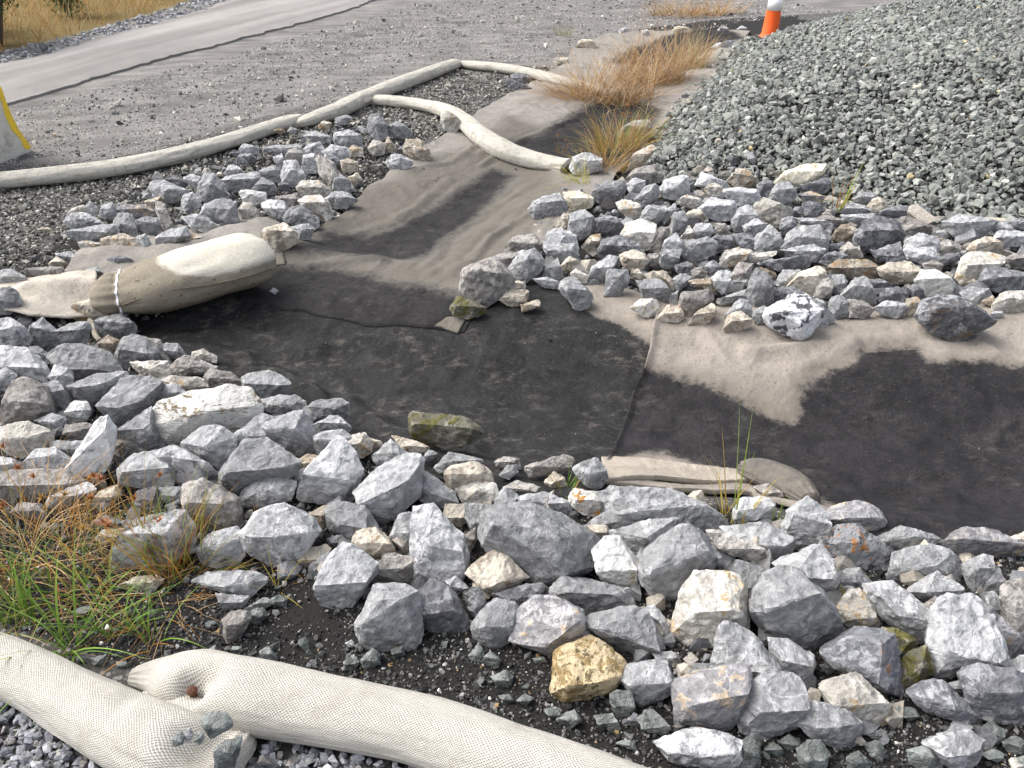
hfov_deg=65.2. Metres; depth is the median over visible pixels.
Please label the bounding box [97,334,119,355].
rock
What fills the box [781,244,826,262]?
rock
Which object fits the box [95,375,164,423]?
rock
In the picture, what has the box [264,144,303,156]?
rock
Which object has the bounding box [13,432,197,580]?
grass tuft
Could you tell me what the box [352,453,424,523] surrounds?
rock
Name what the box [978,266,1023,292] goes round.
rock
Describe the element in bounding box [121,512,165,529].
rock
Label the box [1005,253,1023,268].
rock
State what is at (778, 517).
grass tuft
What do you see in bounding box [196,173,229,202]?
rock
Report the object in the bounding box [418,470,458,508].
rock
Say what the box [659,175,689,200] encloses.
rock
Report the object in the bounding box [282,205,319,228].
rock
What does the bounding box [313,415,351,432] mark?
rock
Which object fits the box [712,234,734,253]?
rock
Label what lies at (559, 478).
rock
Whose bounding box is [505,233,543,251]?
rock
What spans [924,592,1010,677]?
rock
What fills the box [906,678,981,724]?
rock
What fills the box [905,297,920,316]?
rock
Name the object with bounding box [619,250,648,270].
rock
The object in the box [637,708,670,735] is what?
rock
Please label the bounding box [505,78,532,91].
rock
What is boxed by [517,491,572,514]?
rock
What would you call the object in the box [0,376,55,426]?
rock
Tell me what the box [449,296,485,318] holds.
rock
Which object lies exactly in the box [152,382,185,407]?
rock
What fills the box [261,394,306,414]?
rock
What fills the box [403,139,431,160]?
rock
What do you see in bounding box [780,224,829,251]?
rock
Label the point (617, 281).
rock
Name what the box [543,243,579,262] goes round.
rock
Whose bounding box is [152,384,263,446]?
rock
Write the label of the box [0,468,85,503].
rock
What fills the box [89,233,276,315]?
strapped bag
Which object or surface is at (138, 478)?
rock
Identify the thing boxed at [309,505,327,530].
rock
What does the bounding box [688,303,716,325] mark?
rock
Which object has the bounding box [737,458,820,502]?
geotextile roll
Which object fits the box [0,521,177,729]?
grass tuft
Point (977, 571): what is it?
rock
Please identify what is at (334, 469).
rock
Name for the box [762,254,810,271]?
rock
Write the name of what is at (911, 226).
rock
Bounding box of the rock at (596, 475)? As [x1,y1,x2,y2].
[572,457,608,489]
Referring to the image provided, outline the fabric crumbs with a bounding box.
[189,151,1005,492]
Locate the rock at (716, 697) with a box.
[670,662,752,731]
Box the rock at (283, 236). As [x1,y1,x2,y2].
[261,222,298,250]
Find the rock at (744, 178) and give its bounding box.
[726,168,759,188]
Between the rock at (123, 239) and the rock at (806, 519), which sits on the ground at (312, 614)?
the rock at (806, 519)
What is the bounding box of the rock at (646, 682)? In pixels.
[620,658,672,706]
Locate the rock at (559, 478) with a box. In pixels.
[544,471,566,487]
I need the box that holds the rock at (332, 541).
[327,534,350,548]
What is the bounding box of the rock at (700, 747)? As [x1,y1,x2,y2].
[653,727,742,767]
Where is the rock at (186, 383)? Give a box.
[159,375,208,391]
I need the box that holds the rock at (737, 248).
[719,247,746,259]
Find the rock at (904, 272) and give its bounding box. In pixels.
[877,260,920,284]
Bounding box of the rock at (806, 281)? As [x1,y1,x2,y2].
[786,266,826,295]
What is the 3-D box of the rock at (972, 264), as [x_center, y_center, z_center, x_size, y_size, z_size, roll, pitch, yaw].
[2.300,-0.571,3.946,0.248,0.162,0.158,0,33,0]
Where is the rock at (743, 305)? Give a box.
[724,298,753,316]
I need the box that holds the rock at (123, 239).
[100,233,139,246]
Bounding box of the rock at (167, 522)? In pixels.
[111,509,196,570]
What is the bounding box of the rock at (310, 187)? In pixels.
[296,180,331,197]
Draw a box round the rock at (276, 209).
[261,199,287,221]
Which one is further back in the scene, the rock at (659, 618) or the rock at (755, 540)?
the rock at (755, 540)
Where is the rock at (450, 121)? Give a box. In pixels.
[440,110,460,131]
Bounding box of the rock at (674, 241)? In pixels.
[660,233,683,256]
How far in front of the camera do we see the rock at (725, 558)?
2.33 m
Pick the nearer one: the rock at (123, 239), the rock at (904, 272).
the rock at (904, 272)
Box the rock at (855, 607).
[836,588,882,629]
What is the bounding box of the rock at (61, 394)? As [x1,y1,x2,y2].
[43,380,71,412]
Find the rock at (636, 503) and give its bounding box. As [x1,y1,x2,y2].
[603,485,728,530]
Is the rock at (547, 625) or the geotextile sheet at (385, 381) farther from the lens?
the geotextile sheet at (385, 381)
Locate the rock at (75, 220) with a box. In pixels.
[62,212,103,228]
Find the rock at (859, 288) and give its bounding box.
[840,276,876,305]
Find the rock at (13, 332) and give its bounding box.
[0,317,31,346]
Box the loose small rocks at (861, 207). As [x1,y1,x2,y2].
[29,25,1023,767]
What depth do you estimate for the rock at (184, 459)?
2.61 m
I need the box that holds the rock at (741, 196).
[722,187,760,206]
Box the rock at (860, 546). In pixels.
[819,523,890,570]
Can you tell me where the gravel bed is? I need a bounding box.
[0,700,414,767]
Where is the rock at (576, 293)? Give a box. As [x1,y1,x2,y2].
[558,276,593,310]
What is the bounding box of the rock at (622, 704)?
[609,689,636,719]
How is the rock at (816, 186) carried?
on the gravel heap
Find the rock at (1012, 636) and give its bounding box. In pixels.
[981,601,1023,658]
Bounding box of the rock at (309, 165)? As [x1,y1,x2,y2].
[301,153,317,173]
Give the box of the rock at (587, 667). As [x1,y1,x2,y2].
[549,634,626,702]
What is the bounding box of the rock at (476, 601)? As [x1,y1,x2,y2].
[467,587,485,617]
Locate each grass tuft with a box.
[0,413,152,620]
[0,464,174,631]
[0,498,142,641]
[0,501,204,649]
[0,520,45,628]
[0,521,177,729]
[0,539,90,639]
[9,528,136,632]
[11,564,187,640]
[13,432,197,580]
[45,460,229,586]
[47,522,264,663]
[94,472,239,572]
[101,564,206,674]
[202,503,301,590]
[249,548,309,608]
[511,61,596,104]
[525,22,701,118]
[540,151,589,192]
[547,462,590,497]
[551,127,643,177]
[552,22,573,36]
[554,133,572,152]
[566,96,671,154]
[578,8,722,93]
[612,106,670,144]
[632,0,739,17]
[662,433,774,527]
[663,17,736,70]
[678,0,757,15]
[734,409,752,509]
[770,472,806,521]
[822,161,864,213]
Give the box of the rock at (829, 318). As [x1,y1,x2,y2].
[810,296,835,326]
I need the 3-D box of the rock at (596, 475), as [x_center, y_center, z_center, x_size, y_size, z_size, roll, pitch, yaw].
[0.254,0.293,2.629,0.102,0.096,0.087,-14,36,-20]
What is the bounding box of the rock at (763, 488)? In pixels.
[753,483,783,505]
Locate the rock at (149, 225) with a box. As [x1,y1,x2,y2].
[135,216,161,235]
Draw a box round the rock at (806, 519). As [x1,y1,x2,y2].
[781,495,832,544]
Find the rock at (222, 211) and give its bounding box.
[199,198,238,225]
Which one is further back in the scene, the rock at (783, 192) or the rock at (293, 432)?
the rock at (783, 192)
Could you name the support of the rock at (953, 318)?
on the geotextile sheet at (894, 452)
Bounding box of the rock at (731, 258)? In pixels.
[719,249,751,267]
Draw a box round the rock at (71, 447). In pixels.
[50,440,82,455]
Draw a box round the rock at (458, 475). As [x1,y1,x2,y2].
[443,461,494,492]
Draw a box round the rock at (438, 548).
[409,503,469,582]
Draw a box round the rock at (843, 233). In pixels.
[831,223,856,242]
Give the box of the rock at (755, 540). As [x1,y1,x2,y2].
[750,535,760,546]
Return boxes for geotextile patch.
[435,317,465,332]
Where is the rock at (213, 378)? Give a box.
[203,369,241,387]
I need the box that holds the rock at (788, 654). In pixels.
[767,637,816,676]
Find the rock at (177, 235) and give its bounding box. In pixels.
[154,226,190,244]
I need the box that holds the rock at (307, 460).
[299,454,317,468]
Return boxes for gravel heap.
[642,0,1023,250]
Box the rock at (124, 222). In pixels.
[113,212,137,236]
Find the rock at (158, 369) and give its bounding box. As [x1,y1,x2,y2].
[129,360,170,378]
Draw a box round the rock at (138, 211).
[115,202,154,218]
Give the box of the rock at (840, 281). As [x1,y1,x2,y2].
[830,274,847,294]
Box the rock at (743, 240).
[731,233,754,250]
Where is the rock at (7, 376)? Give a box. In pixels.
[0,367,18,391]
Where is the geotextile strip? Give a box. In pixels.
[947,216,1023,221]
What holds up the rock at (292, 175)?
on the ground at (312, 614)
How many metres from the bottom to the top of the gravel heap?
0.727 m
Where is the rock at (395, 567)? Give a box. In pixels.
[370,552,413,584]
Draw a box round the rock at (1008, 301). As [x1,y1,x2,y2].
[991,290,1023,312]
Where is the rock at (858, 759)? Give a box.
[846,750,871,767]
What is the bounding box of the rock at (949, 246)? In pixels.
[939,239,962,255]
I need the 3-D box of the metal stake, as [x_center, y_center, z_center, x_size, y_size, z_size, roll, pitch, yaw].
[-0.763,0.796,1.950,0.025,0.174,0.025,-27,42,-35]
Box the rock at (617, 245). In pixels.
[596,235,640,258]
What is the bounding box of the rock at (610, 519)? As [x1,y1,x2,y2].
[583,511,635,529]
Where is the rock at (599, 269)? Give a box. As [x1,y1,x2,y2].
[588,255,618,280]
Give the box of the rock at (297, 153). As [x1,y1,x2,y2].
[284,147,304,165]
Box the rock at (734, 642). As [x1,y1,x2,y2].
[709,620,783,677]
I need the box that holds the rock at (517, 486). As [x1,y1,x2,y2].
[503,480,538,491]
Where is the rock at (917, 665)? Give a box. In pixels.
[900,644,935,691]
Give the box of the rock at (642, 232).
[620,218,656,250]
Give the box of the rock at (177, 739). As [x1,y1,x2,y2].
[170,731,184,746]
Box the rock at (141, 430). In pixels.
[117,406,163,450]
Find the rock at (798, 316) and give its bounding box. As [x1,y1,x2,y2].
[762,293,824,340]
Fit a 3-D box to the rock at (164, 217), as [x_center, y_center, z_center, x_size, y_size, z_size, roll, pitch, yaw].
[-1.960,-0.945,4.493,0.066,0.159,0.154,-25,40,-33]
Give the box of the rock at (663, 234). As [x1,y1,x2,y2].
[648,226,670,252]
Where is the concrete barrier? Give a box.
[0,87,31,163]
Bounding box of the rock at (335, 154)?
[321,144,349,165]
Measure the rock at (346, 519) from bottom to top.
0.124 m
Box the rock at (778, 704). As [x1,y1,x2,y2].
[737,671,809,739]
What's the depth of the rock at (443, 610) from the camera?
2.16 m
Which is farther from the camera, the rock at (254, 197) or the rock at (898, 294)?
the rock at (254, 197)
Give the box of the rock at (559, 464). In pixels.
[524,454,574,477]
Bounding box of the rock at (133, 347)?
[114,334,160,368]
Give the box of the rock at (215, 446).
[180,424,237,470]
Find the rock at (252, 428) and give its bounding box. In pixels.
[234,413,272,446]
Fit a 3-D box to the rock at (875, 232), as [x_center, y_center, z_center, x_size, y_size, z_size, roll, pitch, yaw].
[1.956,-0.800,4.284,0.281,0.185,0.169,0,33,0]
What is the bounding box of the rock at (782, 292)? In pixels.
[774,286,804,301]
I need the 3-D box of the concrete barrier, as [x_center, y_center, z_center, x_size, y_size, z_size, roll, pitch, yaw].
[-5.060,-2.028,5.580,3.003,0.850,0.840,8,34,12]
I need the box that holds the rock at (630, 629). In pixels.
[586,605,665,654]
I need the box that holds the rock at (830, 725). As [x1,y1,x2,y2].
[796,700,863,750]
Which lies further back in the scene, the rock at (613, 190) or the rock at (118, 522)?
the rock at (613, 190)
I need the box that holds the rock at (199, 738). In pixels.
[194,732,203,745]
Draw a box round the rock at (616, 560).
[591,534,640,586]
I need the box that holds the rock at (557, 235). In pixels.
[543,228,578,256]
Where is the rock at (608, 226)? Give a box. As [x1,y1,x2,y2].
[593,215,623,236]
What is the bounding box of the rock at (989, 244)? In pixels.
[966,236,1004,255]
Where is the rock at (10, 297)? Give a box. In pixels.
[0,286,21,314]
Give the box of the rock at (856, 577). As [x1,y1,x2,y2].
[838,567,871,589]
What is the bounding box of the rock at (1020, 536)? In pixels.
[1010,532,1023,541]
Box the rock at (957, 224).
[941,213,999,238]
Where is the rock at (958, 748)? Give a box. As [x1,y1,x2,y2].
[921,728,985,767]
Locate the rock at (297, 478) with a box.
[292,468,304,493]
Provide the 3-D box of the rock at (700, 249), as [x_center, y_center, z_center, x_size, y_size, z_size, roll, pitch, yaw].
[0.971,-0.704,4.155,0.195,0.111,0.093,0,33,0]
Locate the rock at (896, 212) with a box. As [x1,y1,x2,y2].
[872,203,928,218]
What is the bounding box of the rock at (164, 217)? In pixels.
[155,200,173,230]
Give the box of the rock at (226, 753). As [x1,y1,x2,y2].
[213,735,242,767]
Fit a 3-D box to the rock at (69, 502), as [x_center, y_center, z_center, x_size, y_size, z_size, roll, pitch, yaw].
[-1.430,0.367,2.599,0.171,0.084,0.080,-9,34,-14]
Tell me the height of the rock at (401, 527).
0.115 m
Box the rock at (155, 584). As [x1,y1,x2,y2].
[117,574,163,590]
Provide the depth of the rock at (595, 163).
5.30 m
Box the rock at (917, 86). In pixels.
[913,83,921,88]
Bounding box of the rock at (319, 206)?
[297,194,333,221]
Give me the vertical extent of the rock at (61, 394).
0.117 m
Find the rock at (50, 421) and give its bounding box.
[34,413,66,437]
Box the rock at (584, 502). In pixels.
[568,488,601,516]
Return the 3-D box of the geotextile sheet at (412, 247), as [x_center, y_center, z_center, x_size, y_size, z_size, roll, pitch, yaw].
[0.632,-2.406,6.904,1.722,0.144,8.171,12,35,18]
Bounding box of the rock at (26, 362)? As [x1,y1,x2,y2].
[0,345,49,382]
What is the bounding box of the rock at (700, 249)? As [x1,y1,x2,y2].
[682,236,717,260]
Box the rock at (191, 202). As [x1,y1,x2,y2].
[181,192,201,214]
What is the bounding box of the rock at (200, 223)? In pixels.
[181,214,220,232]
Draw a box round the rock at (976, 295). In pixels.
[959,286,988,304]
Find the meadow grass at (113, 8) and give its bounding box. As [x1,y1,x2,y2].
[0,0,184,51]
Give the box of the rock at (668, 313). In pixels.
[657,304,683,322]
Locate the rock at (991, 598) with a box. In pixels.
[979,591,1000,615]
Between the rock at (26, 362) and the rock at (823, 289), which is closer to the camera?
the rock at (26, 362)
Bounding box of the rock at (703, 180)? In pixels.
[694,172,728,187]
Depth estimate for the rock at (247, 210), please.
4.58 m
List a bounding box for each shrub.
[0,0,18,45]
[43,0,90,17]
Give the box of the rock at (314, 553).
[297,544,330,567]
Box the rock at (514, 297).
[499,289,528,306]
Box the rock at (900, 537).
[877,525,942,549]
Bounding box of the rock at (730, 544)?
[705,529,765,563]
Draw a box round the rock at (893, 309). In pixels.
[874,300,908,318]
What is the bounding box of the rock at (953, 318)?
[913,294,996,341]
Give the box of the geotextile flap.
[601,456,749,483]
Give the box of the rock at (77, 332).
[45,321,92,351]
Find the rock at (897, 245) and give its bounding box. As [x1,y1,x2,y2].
[875,241,902,260]
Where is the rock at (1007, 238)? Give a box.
[993,230,1023,246]
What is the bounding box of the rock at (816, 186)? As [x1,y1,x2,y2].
[796,177,831,194]
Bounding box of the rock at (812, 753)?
[796,739,830,767]
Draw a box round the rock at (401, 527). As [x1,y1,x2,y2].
[390,511,411,547]
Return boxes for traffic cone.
[751,0,782,37]
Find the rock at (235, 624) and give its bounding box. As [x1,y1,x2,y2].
[221,609,251,643]
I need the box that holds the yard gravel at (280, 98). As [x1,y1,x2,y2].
[1,0,839,169]
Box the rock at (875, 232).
[852,215,905,252]
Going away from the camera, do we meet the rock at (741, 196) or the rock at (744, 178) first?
the rock at (741, 196)
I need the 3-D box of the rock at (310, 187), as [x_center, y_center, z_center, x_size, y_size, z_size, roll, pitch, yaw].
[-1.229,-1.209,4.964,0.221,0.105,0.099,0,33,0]
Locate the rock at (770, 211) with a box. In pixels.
[753,197,792,228]
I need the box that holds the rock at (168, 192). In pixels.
[148,180,190,202]
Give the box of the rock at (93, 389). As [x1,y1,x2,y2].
[66,371,128,407]
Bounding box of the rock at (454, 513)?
[443,503,466,527]
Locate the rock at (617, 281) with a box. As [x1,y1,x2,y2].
[603,269,629,296]
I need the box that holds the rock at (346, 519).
[323,500,379,540]
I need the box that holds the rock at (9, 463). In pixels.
[0,456,23,470]
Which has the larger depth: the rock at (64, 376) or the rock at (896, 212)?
the rock at (896, 212)
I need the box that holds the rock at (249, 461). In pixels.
[218,437,300,495]
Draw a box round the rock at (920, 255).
[903,246,938,264]
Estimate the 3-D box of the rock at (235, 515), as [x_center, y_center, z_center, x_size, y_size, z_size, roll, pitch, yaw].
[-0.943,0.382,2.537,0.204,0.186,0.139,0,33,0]
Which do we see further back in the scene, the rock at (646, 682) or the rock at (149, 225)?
the rock at (149, 225)
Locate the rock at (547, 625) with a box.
[508,594,589,655]
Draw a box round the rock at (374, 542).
[351,527,396,559]
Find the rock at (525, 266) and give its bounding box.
[508,247,544,283]
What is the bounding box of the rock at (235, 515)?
[180,478,243,531]
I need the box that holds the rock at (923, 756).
[906,745,942,767]
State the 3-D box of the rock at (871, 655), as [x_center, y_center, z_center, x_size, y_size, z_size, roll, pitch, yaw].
[0.893,0.691,2.017,0.220,0.178,0.141,20,38,28]
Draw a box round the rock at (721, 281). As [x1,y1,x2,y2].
[711,270,731,294]
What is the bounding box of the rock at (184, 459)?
[157,445,217,486]
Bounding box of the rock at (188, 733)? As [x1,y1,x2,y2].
[184,728,193,742]
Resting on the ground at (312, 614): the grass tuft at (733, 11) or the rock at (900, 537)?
the grass tuft at (733, 11)
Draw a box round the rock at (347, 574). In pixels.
[313,541,379,609]
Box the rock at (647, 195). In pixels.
[633,183,660,206]
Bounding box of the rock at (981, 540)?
[940,526,1023,557]
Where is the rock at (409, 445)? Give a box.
[391,435,429,454]
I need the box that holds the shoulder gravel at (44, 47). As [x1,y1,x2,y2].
[0,0,225,62]
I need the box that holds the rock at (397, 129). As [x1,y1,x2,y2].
[387,121,412,138]
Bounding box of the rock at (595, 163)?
[569,152,602,175]
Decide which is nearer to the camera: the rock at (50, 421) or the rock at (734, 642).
the rock at (734, 642)
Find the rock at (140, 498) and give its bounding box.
[134,486,162,510]
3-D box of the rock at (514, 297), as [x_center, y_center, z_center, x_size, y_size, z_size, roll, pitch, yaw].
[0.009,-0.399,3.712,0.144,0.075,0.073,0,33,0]
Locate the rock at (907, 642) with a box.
[880,626,917,657]
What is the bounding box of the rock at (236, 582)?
[191,570,268,597]
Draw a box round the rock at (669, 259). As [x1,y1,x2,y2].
[659,248,681,269]
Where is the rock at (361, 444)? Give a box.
[347,432,372,457]
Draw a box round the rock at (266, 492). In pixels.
[239,477,296,507]
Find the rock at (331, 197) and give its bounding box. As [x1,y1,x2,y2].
[325,191,351,207]
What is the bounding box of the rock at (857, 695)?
[818,671,893,725]
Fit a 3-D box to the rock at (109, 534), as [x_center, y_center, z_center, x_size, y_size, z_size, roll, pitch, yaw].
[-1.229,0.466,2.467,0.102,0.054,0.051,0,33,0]
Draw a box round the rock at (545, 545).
[477,500,600,586]
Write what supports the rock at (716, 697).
on the ground at (312, 614)
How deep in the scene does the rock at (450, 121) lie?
6.10 m
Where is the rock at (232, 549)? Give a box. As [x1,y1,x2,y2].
[195,526,245,567]
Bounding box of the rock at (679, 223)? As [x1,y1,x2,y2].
[669,211,687,235]
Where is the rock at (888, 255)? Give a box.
[870,249,904,262]
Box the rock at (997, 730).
[981,720,1005,745]
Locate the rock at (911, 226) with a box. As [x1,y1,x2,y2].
[899,216,932,235]
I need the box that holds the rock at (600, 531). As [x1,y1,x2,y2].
[587,524,609,538]
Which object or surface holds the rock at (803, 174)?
on the ground at (312, 614)
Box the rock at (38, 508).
[9,502,49,520]
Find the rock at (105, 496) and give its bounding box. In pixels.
[90,485,121,507]
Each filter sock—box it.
[0,114,302,189]
[0,632,256,767]
[127,649,646,767]
[142,691,201,713]
[294,59,460,127]
[370,95,571,173]
[461,61,620,98]
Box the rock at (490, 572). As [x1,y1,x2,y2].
[465,550,529,597]
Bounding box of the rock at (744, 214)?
[731,205,758,232]
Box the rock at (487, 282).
[458,256,515,307]
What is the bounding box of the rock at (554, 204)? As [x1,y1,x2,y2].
[527,192,567,218]
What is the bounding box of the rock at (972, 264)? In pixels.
[954,251,1005,285]
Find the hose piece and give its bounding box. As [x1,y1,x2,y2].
[87,318,101,341]
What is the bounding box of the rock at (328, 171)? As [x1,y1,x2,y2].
[314,153,353,192]
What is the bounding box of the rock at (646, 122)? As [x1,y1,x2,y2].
[617,119,652,141]
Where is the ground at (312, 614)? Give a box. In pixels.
[0,0,1023,767]
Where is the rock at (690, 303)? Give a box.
[677,289,713,316]
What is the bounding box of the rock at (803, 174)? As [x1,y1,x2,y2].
[773,163,826,185]
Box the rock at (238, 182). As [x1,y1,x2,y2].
[220,171,260,192]
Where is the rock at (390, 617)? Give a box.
[354,582,423,651]
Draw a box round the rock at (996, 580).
[983,567,1005,593]
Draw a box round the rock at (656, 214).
[640,205,669,223]
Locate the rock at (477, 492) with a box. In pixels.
[455,481,498,503]
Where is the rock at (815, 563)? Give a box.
[772,543,839,592]
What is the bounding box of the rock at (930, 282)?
[914,269,955,296]
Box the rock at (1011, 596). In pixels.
[999,577,1023,634]
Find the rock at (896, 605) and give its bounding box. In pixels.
[862,580,928,643]
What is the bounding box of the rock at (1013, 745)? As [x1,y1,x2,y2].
[1001,736,1023,755]
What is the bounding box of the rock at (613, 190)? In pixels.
[590,180,626,204]
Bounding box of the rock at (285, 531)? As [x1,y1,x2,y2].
[237,502,321,567]
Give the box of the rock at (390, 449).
[371,439,407,465]
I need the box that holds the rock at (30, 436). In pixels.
[0,421,53,458]
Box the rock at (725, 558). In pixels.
[713,546,734,569]
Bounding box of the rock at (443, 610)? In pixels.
[417,578,469,632]
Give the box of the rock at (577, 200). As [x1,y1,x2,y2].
[562,191,593,210]
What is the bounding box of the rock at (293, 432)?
[261,409,316,456]
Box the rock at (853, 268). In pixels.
[826,259,880,278]
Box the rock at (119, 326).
[93,313,136,339]
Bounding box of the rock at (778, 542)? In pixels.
[719,521,795,560]
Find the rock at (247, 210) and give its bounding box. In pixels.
[238,202,258,218]
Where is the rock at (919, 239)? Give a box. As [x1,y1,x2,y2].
[903,232,940,261]
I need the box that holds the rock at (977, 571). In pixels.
[960,554,994,592]
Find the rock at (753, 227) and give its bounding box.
[742,218,767,236]
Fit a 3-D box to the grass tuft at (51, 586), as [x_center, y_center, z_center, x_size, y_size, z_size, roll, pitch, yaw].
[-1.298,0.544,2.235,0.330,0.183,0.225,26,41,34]
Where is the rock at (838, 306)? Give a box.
[828,295,848,318]
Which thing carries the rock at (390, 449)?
on the geotextile sheet at (385, 381)
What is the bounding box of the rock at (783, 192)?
[769,181,796,203]
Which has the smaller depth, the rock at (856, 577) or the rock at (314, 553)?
the rock at (856, 577)
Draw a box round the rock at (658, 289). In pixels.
[635,279,671,301]
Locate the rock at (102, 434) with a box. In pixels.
[65,414,117,481]
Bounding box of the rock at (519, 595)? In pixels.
[491,582,548,605]
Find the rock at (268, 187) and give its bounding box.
[253,178,277,195]
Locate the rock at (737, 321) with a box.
[723,311,752,331]
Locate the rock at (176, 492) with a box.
[157,486,180,502]
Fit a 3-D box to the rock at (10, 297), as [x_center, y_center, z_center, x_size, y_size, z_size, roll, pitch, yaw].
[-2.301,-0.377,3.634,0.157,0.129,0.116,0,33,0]
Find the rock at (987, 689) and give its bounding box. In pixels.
[956,663,1023,725]
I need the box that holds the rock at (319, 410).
[304,398,349,423]
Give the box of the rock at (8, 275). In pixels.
[0,269,26,283]
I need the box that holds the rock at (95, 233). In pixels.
[65,224,119,241]
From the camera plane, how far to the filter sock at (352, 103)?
6.91 m
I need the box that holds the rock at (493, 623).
[470,598,519,648]
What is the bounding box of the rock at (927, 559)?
[886,543,962,581]
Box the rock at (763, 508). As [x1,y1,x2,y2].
[732,496,775,523]
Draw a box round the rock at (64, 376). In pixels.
[47,364,73,387]
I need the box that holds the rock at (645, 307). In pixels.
[629,298,659,317]
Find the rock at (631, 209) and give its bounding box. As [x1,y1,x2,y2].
[615,199,641,219]
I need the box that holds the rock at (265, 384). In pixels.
[241,370,291,398]
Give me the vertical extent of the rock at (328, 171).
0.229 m
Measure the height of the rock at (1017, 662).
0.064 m
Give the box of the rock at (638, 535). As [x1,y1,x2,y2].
[609,517,680,552]
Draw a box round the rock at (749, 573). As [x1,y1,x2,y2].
[731,559,766,592]
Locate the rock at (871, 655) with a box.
[819,626,903,697]
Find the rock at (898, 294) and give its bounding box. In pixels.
[878,286,908,302]
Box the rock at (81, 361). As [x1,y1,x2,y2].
[46,343,123,381]
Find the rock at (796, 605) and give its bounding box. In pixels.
[748,565,845,650]
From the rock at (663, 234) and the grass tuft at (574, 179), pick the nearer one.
the rock at (663, 234)
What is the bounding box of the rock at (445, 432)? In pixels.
[408,411,482,450]
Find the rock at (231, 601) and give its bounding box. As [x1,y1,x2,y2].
[215,593,248,609]
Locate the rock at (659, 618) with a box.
[643,604,669,635]
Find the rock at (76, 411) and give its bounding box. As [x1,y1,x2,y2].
[63,400,91,423]
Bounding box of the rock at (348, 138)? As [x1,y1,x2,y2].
[333,129,362,147]
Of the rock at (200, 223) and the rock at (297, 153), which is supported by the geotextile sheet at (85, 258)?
the rock at (200, 223)
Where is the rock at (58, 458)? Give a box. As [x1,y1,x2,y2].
[20,446,70,469]
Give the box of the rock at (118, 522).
[89,514,123,530]
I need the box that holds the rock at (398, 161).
[385,154,413,169]
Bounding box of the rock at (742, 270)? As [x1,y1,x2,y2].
[731,262,753,280]
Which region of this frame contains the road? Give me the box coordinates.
[0,0,374,104]
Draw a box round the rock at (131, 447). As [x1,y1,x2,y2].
[115,439,143,456]
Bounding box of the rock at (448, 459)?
[433,452,484,473]
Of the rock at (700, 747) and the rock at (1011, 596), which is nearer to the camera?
the rock at (700, 747)
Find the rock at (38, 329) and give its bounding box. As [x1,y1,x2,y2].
[28,317,55,347]
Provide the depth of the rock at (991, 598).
2.18 m
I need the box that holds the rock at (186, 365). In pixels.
[170,355,217,375]
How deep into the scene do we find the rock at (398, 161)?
5.39 m
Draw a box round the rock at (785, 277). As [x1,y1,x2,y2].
[775,269,800,286]
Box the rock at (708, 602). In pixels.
[670,569,749,647]
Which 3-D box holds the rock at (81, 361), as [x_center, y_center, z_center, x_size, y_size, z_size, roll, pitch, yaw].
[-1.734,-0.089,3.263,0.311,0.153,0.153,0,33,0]
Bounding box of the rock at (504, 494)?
[494,487,517,503]
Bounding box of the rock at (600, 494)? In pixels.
[595,490,604,512]
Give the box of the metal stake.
[187,685,197,697]
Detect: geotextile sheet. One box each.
[0,270,96,317]
[65,216,284,279]
[123,276,655,499]
[238,29,749,332]
[604,299,1023,546]
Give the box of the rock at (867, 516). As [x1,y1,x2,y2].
[826,500,887,530]
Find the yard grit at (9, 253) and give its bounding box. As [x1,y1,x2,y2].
[0,65,557,340]
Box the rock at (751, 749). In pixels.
[739,733,760,767]
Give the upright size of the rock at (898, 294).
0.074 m
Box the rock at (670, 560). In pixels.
[637,523,718,600]
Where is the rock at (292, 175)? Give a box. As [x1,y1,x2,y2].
[280,159,305,187]
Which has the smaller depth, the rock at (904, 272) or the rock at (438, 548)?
the rock at (438, 548)
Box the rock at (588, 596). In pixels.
[549,576,635,614]
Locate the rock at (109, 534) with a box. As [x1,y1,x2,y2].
[96,528,126,544]
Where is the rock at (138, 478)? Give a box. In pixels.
[116,446,175,488]
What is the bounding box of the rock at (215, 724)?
[200,711,233,738]
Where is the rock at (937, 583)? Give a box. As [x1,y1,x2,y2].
[907,570,965,601]
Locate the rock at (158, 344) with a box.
[148,338,171,363]
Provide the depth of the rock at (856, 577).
2.27 m
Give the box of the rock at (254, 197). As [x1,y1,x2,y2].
[238,189,266,205]
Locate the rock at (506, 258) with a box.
[493,251,517,267]
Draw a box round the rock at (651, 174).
[626,164,663,185]
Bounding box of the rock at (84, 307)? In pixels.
[70,299,107,320]
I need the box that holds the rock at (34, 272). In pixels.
[22,266,64,277]
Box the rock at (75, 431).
[62,422,91,440]
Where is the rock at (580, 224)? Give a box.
[567,209,593,240]
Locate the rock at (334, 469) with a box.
[296,435,363,503]
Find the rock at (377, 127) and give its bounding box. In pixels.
[367,112,388,140]
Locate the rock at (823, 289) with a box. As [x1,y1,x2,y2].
[812,277,833,299]
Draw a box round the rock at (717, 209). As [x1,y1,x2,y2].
[697,197,736,221]
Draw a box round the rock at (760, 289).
[746,268,774,306]
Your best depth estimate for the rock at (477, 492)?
2.58 m
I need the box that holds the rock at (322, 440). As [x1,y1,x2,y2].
[312,429,351,455]
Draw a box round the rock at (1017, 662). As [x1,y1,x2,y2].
[1009,654,1023,672]
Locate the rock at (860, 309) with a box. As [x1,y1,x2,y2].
[848,299,873,318]
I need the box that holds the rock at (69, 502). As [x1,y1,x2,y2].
[45,482,96,509]
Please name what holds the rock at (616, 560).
on the ground at (312, 614)
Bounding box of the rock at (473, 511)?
[464,502,490,533]
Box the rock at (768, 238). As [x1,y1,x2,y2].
[754,224,782,252]

